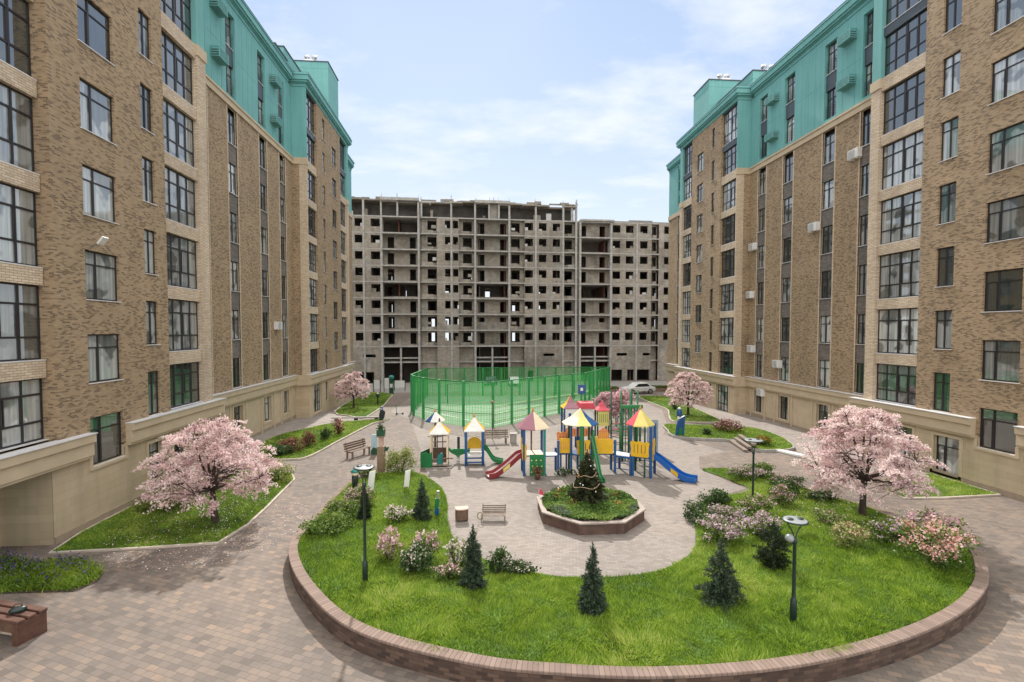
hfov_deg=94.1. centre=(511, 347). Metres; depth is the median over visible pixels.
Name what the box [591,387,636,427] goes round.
cherry tree
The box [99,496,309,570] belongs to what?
fallen petals
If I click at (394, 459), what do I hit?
flowering shrub
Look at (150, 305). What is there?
window
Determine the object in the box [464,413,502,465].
play tower
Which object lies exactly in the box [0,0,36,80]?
window
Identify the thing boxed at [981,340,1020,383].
window
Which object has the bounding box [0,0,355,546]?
apartment building
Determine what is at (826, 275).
window
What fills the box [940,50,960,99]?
window
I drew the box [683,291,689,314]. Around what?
window
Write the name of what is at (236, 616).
ground
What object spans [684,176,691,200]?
window
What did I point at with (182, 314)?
window
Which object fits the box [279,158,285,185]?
window
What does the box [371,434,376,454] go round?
information stand
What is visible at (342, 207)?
window
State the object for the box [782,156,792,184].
window
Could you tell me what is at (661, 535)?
playground paving
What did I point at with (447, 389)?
goal frame
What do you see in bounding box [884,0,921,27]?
window
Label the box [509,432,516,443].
trash bin
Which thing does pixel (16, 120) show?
window
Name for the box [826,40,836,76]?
window
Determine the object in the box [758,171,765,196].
window
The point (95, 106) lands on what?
window
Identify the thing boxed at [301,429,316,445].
shrub
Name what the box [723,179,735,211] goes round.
window
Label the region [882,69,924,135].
window
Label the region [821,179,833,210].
window
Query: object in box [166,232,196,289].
window
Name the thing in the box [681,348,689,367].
window
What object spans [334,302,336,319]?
window
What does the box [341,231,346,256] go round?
window
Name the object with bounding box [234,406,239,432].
window
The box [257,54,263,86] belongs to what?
window
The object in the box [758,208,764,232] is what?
window
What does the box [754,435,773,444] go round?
flowering shrub
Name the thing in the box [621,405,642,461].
climbing bars
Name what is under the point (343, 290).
window
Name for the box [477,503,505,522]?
bench
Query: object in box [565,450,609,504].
christmas tree
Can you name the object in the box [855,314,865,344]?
window
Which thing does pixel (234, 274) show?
window
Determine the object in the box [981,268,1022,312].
window
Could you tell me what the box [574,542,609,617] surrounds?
fir tree
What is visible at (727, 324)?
window
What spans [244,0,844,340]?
sky
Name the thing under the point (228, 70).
window
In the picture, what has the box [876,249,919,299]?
window
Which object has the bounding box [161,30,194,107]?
window
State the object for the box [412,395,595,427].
court floor
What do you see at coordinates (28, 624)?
bench
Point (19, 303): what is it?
window
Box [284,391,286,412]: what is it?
window
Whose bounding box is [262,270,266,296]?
window
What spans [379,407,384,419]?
display stand
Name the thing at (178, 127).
window
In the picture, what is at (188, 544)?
kerb
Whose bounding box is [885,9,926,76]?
window
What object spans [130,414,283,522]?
cherry tree
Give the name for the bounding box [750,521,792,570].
evergreen bush
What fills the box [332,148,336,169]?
window
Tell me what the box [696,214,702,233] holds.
window
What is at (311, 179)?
window
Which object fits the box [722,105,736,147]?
window
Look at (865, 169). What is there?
window
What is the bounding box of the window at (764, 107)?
[761,96,767,123]
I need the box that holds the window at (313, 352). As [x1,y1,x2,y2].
[310,348,318,372]
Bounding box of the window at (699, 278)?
[696,275,701,292]
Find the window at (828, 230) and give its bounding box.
[822,225,832,254]
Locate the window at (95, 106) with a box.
[79,78,116,145]
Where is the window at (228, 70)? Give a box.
[226,66,231,96]
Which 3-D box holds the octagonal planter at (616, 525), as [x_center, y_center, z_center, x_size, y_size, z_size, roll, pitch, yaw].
[3.087,6.448,19.085,4.047,0.550,4.047,0,2,-4]
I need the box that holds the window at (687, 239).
[684,234,690,258]
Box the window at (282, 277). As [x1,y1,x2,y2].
[281,275,284,299]
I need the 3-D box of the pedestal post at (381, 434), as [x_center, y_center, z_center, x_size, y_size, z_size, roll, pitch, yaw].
[-6.843,5.270,25.231,0.733,2.615,0.593,0,2,-4]
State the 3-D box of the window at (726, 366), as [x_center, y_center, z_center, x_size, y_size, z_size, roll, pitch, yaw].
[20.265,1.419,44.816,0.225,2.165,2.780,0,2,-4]
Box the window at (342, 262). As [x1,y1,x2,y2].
[341,260,345,283]
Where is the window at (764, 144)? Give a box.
[762,136,766,157]
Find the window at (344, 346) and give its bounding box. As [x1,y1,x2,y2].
[342,345,345,364]
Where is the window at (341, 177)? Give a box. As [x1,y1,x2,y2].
[340,174,343,196]
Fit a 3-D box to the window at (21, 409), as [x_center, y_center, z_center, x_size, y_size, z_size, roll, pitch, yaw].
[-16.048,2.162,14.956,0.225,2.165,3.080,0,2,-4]
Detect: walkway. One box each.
[234,399,353,453]
[666,396,927,475]
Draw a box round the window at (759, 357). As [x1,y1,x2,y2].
[755,355,762,377]
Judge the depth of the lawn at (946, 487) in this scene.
21.94 m
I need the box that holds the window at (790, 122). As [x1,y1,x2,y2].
[787,116,793,142]
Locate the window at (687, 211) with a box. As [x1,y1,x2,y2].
[684,205,691,230]
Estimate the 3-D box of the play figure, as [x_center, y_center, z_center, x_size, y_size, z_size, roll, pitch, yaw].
[11.745,5.239,33.423,0.830,2.140,0.360,0,2,-13]
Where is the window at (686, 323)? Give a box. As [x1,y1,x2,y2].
[683,320,689,342]
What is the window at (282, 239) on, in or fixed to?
in the apartment building at (176, 216)
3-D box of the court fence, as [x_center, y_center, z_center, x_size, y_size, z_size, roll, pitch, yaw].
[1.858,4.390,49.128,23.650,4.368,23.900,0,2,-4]
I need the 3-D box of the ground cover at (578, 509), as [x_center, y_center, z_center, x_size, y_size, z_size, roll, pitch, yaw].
[3.094,6.118,19.069,3.841,0.284,3.847,0,2,-4]
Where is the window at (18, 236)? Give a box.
[0,182,42,267]
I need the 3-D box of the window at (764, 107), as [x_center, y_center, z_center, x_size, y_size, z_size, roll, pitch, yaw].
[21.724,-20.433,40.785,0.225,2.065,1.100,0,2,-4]
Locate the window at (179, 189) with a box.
[165,166,197,229]
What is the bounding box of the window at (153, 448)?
[149,442,158,481]
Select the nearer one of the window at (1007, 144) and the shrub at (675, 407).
the window at (1007, 144)
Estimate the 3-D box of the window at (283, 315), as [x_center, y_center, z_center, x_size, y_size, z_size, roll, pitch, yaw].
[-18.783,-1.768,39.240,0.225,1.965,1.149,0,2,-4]
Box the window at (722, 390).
[718,384,727,411]
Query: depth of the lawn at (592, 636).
12.33 m
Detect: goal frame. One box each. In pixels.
[447,383,468,402]
[553,380,574,398]
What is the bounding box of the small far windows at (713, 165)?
[708,128,714,371]
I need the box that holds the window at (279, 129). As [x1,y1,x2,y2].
[278,126,280,143]
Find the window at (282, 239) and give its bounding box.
[281,237,285,261]
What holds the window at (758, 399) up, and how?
in the apartment building at (846, 202)
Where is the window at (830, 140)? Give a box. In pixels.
[822,133,834,165]
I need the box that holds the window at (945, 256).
[934,246,953,287]
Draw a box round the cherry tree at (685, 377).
[664,371,714,414]
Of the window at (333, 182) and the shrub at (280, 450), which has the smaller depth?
the shrub at (280, 450)
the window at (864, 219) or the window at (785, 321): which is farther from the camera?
the window at (785, 321)
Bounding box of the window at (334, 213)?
[333,210,336,229]
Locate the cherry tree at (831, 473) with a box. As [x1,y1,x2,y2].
[790,403,949,514]
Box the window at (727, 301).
[721,283,733,311]
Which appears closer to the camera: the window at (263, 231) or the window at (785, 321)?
the window at (263, 231)
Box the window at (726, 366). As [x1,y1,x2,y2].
[720,351,732,374]
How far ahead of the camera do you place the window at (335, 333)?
49.78 m
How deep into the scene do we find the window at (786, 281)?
37.99 m
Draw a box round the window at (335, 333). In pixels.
[334,332,337,349]
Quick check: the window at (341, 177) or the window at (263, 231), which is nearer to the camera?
the window at (263, 231)
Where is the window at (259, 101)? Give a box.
[258,98,261,124]
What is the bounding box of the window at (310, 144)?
[307,135,313,165]
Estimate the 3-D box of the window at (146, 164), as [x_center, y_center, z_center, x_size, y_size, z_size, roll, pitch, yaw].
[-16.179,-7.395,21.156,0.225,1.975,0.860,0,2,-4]
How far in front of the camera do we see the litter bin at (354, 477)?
21.80 m
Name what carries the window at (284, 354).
in the apartment building at (176, 216)
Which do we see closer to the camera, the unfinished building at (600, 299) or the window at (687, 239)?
the window at (687, 239)
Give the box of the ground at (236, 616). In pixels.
[0,378,1023,681]
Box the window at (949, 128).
[938,116,958,162]
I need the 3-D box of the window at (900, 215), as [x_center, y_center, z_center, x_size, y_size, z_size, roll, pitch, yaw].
[21.671,-7.204,26.554,0.225,2.555,2.790,0,2,-4]
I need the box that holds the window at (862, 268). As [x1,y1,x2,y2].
[857,264,866,295]
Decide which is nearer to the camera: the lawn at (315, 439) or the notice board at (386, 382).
the lawn at (315, 439)
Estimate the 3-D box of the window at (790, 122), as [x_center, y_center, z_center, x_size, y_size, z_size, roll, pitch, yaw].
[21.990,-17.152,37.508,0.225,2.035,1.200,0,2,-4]
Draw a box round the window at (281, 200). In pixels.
[280,198,285,223]
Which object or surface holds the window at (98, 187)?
in the apartment building at (176, 216)
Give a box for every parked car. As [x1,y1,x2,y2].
[484,376,497,384]
[508,376,518,386]
[621,382,655,393]
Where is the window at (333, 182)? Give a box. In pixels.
[332,179,336,199]
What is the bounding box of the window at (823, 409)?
[819,404,827,429]
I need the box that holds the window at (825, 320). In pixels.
[820,316,830,343]
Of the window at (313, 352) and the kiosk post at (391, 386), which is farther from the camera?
the kiosk post at (391, 386)
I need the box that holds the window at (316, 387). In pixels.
[314,384,319,411]
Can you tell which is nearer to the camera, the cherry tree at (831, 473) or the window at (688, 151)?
the cherry tree at (831, 473)
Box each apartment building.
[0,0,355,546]
[665,0,1023,501]
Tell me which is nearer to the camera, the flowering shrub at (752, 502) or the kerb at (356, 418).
the flowering shrub at (752, 502)
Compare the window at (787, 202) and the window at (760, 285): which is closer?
the window at (787, 202)
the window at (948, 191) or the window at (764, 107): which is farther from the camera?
the window at (764, 107)
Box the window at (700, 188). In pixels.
[697,183,702,203]
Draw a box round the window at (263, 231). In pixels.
[261,227,268,255]
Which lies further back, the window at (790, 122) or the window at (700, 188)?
the window at (700, 188)
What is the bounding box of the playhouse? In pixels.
[420,418,454,468]
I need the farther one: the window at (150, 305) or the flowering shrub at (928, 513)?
the window at (150, 305)
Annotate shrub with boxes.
[129,488,191,514]
[261,458,297,484]
[266,443,293,455]
[276,436,305,454]
[297,507,358,538]
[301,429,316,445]
[318,426,333,439]
[323,497,360,520]
[332,418,343,433]
[340,483,377,509]
[358,462,380,477]
[374,525,405,563]
[382,503,414,523]
[383,444,418,473]
[397,540,435,573]
[409,527,442,557]
[427,560,465,581]
[441,534,468,567]
[484,545,515,574]
[502,559,541,575]
[554,465,576,476]
[671,401,678,409]
[683,498,717,526]
[693,513,752,545]
[697,488,732,506]
[702,427,711,434]
[706,502,748,524]
[712,417,745,431]
[723,464,772,480]
[731,492,780,515]
[739,510,785,536]
[743,461,775,473]
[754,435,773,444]
[765,474,807,485]
[767,483,796,506]
[768,478,804,493]
[802,488,841,500]
[811,507,846,525]
[828,520,875,549]
[867,517,912,543]
[888,514,983,572]
[898,505,971,550]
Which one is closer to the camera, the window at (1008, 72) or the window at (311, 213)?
the window at (1008, 72)
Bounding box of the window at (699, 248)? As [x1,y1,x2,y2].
[695,244,701,263]
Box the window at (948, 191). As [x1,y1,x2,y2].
[936,182,955,225]
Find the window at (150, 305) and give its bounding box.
[146,301,160,344]
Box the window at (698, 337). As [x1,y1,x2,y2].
[695,335,700,352]
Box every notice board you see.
[373,379,380,391]
[384,378,389,391]
[394,380,405,390]
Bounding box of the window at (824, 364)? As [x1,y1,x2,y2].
[817,360,829,388]
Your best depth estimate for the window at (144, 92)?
21.15 m
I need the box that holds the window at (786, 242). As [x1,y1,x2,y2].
[781,237,790,263]
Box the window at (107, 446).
[90,412,125,466]
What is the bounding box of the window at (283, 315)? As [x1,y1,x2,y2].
[282,314,285,337]
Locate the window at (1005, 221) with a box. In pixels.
[984,195,1023,243]
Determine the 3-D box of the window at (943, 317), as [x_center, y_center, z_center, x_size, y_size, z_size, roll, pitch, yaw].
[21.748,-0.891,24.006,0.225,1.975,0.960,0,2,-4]
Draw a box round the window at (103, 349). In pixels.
[87,334,123,383]
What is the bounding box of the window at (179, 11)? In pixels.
[161,0,190,39]
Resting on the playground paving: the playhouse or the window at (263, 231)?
the playhouse
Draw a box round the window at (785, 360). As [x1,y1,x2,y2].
[779,357,788,381]
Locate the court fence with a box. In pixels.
[410,367,609,427]
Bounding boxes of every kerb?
[48,469,294,553]
[263,419,388,460]
[331,416,378,420]
[335,392,392,418]
[639,396,720,422]
[663,424,793,451]
[884,474,1000,498]
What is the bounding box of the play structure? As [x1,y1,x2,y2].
[485,405,697,483]
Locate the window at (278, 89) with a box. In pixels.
[278,89,282,108]
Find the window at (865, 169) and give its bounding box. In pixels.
[858,164,868,197]
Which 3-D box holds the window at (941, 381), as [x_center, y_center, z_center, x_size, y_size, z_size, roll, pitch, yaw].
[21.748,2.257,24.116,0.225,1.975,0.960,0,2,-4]
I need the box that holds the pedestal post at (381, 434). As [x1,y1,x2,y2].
[375,424,388,471]
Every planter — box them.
[536,486,645,534]
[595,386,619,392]
[651,385,666,391]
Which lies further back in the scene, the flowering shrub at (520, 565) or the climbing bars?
the climbing bars
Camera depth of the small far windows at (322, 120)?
46.31 m
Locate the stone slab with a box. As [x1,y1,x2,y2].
[776,449,803,457]
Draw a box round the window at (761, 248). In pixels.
[758,245,764,268]
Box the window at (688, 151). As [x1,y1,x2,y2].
[683,144,691,176]
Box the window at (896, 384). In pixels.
[874,363,915,406]
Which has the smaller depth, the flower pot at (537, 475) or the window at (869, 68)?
the flower pot at (537, 475)
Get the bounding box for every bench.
[0,600,47,646]
[343,438,370,458]
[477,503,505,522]
[484,429,508,443]
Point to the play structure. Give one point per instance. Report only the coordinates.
(601, 443)
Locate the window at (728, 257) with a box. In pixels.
[722,249,734,278]
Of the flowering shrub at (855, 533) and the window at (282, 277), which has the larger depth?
the window at (282, 277)
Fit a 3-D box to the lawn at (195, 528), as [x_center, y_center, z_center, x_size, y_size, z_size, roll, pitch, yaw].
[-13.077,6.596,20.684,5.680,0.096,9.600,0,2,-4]
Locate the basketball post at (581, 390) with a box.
[578,385,585,400]
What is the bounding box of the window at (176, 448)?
[174,432,185,473]
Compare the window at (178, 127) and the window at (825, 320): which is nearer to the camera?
the window at (178, 127)
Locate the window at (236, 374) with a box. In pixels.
[233,358,241,388]
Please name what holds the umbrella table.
on the playground paving
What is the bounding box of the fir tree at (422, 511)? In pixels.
[411,478,433,521]
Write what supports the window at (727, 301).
in the apartment building at (846, 202)
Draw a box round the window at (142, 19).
[138,10,152,63]
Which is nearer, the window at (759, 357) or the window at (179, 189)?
the window at (179, 189)
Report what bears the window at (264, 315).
in the apartment building at (176, 216)
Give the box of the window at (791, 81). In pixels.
[786,74,794,105]
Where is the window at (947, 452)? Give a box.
[936,435,958,474]
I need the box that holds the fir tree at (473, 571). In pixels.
[457,524,488,592]
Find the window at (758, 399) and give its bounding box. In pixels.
[756,396,760,411]
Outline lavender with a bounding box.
[0,548,98,590]
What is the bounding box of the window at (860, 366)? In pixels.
[854,363,863,394]
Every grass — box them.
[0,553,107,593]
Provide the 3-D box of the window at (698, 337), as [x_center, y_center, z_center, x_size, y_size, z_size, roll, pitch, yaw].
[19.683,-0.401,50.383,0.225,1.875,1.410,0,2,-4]
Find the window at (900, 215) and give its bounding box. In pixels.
[878,189,921,245]
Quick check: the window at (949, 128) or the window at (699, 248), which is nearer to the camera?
the window at (949, 128)
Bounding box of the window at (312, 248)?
[309,243,317,273]
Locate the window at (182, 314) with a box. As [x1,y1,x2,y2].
[168,299,201,351]
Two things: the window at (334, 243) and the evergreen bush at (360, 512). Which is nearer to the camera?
the evergreen bush at (360, 512)
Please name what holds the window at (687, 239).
in the apartment building at (846, 202)
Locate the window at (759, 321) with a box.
[757,319,762,340]
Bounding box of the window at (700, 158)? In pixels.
[697,153,702,173]
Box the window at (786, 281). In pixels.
[781,277,790,302]
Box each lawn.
[54,471,288,550]
[259,419,378,458]
[298,468,974,665]
[337,393,391,416]
[642,396,719,421]
[665,424,791,448]
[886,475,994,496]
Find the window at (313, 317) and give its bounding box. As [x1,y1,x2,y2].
[310,314,318,341]
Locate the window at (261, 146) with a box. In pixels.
[259,140,266,171]
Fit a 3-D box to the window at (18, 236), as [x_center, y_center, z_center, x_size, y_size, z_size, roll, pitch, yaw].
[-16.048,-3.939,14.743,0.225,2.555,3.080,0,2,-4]
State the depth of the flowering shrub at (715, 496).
19.82 m
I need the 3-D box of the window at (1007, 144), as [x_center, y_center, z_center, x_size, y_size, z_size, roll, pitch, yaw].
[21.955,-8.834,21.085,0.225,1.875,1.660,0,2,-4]
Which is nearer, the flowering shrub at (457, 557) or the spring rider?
the flowering shrub at (457, 557)
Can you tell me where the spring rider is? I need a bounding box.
[449,437,469,461]
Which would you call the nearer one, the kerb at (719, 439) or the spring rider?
the spring rider
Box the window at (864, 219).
[858,214,867,246]
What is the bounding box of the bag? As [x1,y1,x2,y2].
[8,603,27,613]
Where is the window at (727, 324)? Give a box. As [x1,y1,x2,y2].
[719,317,733,344]
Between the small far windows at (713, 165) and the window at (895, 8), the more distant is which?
the small far windows at (713, 165)
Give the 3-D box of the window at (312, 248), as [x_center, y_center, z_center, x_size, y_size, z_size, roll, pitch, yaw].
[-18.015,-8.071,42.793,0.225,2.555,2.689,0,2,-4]
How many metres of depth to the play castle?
29.72 m
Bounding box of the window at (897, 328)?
[877,308,917,354]
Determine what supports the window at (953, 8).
in the apartment building at (846, 202)
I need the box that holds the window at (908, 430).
[896,426,911,455]
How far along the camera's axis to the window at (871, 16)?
30.10 m
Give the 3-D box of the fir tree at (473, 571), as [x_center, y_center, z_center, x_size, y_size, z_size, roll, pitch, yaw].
[-1.078,5.790,13.185,1.010,1.881,0.955,1,2,30]
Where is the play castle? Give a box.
[560,395,609,446]
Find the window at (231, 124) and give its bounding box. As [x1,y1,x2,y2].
[227,112,237,148]
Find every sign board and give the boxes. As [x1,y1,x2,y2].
[367,470,375,491]
[404,470,410,487]
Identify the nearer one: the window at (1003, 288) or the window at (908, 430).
the window at (1003, 288)
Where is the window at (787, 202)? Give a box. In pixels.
[783,197,791,223]
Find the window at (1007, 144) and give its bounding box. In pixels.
[986,121,1023,174]
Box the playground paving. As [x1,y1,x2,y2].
[391,391,744,576]
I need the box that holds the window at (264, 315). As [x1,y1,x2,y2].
[262,312,269,338]
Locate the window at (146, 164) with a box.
[142,157,156,205]
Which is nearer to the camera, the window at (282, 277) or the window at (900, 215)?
the window at (900, 215)
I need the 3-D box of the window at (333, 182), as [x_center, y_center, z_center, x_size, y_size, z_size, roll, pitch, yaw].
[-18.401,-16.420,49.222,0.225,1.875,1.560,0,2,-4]
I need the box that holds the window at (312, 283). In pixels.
[309,278,317,307]
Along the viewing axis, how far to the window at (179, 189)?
23.80 m
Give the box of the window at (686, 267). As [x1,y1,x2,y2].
[683,262,690,286]
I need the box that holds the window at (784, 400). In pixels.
[780,396,787,419]
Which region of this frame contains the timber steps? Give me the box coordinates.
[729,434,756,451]
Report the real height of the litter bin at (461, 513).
0.510 m
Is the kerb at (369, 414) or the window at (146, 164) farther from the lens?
the kerb at (369, 414)
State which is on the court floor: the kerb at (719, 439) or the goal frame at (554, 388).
the goal frame at (554, 388)
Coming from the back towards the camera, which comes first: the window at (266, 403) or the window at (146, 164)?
the window at (266, 403)
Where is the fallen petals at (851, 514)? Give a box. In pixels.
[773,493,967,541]
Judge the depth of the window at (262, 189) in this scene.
35.52 m
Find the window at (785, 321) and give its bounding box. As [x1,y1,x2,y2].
[781,317,789,341]
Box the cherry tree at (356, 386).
[331,371,371,407]
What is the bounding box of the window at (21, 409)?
[0,378,48,451]
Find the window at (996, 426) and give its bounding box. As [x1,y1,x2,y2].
[978,408,1017,455]
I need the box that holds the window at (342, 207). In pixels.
[340,202,344,226]
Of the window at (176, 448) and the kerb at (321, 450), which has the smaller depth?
the window at (176, 448)
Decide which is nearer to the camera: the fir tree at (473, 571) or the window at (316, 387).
the fir tree at (473, 571)
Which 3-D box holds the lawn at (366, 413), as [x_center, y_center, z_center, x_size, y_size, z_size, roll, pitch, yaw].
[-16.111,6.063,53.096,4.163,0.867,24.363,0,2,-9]
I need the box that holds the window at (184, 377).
[170,361,202,409]
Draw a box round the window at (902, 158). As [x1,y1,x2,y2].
[881,129,923,190]
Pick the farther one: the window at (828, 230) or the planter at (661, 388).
the planter at (661, 388)
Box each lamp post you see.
[353,464,374,581]
[490,400,493,435]
[744,438,763,509]
[782,515,808,621]
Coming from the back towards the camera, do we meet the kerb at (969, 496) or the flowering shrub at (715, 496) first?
the kerb at (969, 496)
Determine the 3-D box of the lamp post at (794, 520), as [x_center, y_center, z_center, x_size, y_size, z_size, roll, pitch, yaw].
[6.657,5.286,11.245,0.556,2.562,0.552,0,2,-4]
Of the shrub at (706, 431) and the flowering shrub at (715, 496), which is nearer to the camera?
the flowering shrub at (715, 496)
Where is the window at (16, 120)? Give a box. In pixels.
[0,82,39,174]
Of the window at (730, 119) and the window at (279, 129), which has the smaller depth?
the window at (279, 129)
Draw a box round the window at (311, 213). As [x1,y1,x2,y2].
[308,207,315,238]
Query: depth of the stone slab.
28.50 m
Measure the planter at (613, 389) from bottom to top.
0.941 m
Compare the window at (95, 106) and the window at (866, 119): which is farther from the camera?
the window at (866, 119)
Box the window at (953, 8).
[942,0,961,35]
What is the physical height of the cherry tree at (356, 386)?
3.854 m
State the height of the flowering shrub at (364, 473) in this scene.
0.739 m
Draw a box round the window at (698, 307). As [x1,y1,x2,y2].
[696,305,700,322]
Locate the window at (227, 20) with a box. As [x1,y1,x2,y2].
[225,17,233,51]
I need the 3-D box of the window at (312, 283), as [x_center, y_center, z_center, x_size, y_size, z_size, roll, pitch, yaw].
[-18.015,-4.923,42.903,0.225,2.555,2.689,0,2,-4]
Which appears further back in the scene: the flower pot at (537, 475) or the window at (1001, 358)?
the flower pot at (537, 475)
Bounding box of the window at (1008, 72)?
[988,48,1023,105]
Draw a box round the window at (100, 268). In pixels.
[85,250,121,302]
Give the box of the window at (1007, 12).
[990,0,1023,35]
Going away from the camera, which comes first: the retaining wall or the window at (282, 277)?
the retaining wall
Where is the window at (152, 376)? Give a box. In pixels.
[148,371,160,416]
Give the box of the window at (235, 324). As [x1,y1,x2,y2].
[232,310,240,339]
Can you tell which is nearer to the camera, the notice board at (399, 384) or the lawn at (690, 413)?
the lawn at (690, 413)
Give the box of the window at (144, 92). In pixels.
[140,83,154,135]
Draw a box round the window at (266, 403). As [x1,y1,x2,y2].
[264,397,268,420]
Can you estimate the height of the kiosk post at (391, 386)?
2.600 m
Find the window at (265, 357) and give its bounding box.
[263,354,270,380]
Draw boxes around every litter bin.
[351,469,357,489]
[455,506,468,520]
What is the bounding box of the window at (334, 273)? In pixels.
[333,271,336,289]
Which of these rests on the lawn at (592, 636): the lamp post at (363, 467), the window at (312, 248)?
the lamp post at (363, 467)
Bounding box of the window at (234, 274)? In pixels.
[231,261,240,292]
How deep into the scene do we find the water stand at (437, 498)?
18.75 m
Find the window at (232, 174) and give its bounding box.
[229,163,238,196]
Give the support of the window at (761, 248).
in the apartment building at (846, 202)
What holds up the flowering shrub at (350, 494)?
on the lawn at (592, 636)
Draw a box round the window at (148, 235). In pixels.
[144,229,158,275]
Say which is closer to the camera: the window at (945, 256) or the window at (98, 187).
the window at (98, 187)
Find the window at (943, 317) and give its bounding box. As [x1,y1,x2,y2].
[935,310,951,349]
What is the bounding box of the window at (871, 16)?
[864,11,873,48]
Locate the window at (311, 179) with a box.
[308,171,314,202]
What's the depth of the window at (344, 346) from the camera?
53.47 m
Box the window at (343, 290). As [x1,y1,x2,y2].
[341,288,345,311]
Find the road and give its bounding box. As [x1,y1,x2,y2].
[360,381,666,392]
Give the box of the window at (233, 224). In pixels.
[230,212,239,244]
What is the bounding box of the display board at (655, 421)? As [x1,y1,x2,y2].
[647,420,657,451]
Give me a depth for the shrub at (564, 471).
24.41 m
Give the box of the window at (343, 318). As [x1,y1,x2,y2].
[342,317,345,339]
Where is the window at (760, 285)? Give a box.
[758,282,763,304]
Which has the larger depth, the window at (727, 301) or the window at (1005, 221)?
the window at (727, 301)
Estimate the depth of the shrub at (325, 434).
32.49 m
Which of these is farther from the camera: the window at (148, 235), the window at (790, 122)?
the window at (790, 122)
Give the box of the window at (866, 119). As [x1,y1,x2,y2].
[862,113,870,147]
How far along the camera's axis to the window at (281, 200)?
39.02 m
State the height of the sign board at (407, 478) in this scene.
0.898 m
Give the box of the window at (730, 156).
[722,144,736,177]
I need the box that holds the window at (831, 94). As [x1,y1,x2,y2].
[827,87,835,118]
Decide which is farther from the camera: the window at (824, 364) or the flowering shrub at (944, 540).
the window at (824, 364)
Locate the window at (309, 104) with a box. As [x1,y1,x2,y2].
[306,94,314,135]
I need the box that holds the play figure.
[675,407,684,435]
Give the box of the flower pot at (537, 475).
[531,463,545,479]
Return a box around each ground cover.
[542,484,637,520]
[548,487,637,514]
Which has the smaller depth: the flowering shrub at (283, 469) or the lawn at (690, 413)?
the flowering shrub at (283, 469)
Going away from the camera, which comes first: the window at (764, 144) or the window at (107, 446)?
the window at (107, 446)
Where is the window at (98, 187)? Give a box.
[82,164,119,224]
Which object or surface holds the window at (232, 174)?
in the apartment building at (176, 216)
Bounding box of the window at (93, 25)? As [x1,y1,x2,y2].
[77,0,114,65]
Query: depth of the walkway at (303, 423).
38.91 m
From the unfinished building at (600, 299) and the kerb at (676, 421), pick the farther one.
the unfinished building at (600, 299)
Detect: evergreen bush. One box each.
[356,487,372,519]
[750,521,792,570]
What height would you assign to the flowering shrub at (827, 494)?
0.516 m
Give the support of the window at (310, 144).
in the apartment building at (176, 216)
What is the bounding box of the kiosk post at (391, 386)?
[389,375,393,393]
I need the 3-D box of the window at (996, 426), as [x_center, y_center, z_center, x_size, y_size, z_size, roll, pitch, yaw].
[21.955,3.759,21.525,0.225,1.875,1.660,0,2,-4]
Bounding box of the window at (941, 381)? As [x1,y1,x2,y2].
[932,372,949,412]
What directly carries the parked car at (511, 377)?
on the road
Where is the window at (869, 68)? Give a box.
[866,63,871,95]
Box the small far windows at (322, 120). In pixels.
[322,120,328,369]
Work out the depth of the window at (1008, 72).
21.14 m
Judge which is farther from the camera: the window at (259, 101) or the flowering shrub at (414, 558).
the window at (259, 101)
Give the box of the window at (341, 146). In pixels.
[340,142,345,173]
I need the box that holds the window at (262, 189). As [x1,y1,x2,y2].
[260,184,267,213]
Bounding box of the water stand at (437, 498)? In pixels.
[435,491,439,515]
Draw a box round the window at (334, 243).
[333,241,336,259]
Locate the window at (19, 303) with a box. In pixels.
[0,282,45,362]
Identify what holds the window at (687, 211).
in the apartment building at (846, 202)
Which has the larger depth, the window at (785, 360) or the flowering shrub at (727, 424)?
the window at (785, 360)
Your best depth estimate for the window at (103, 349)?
18.71 m
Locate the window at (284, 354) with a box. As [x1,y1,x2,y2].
[283,352,288,376]
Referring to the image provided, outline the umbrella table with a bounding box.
[425,409,444,446]
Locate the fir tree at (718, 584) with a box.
[693,537,747,613]
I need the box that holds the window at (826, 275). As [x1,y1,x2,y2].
[821,270,831,298]
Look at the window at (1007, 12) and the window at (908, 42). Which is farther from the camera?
the window at (908, 42)
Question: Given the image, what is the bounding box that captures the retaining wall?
[288,467,988,681]
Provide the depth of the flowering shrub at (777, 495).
19.82 m
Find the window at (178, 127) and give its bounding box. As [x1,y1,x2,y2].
[163,98,195,168]
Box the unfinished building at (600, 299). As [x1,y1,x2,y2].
[352,193,668,382]
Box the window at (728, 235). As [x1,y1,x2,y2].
[722,214,734,245]

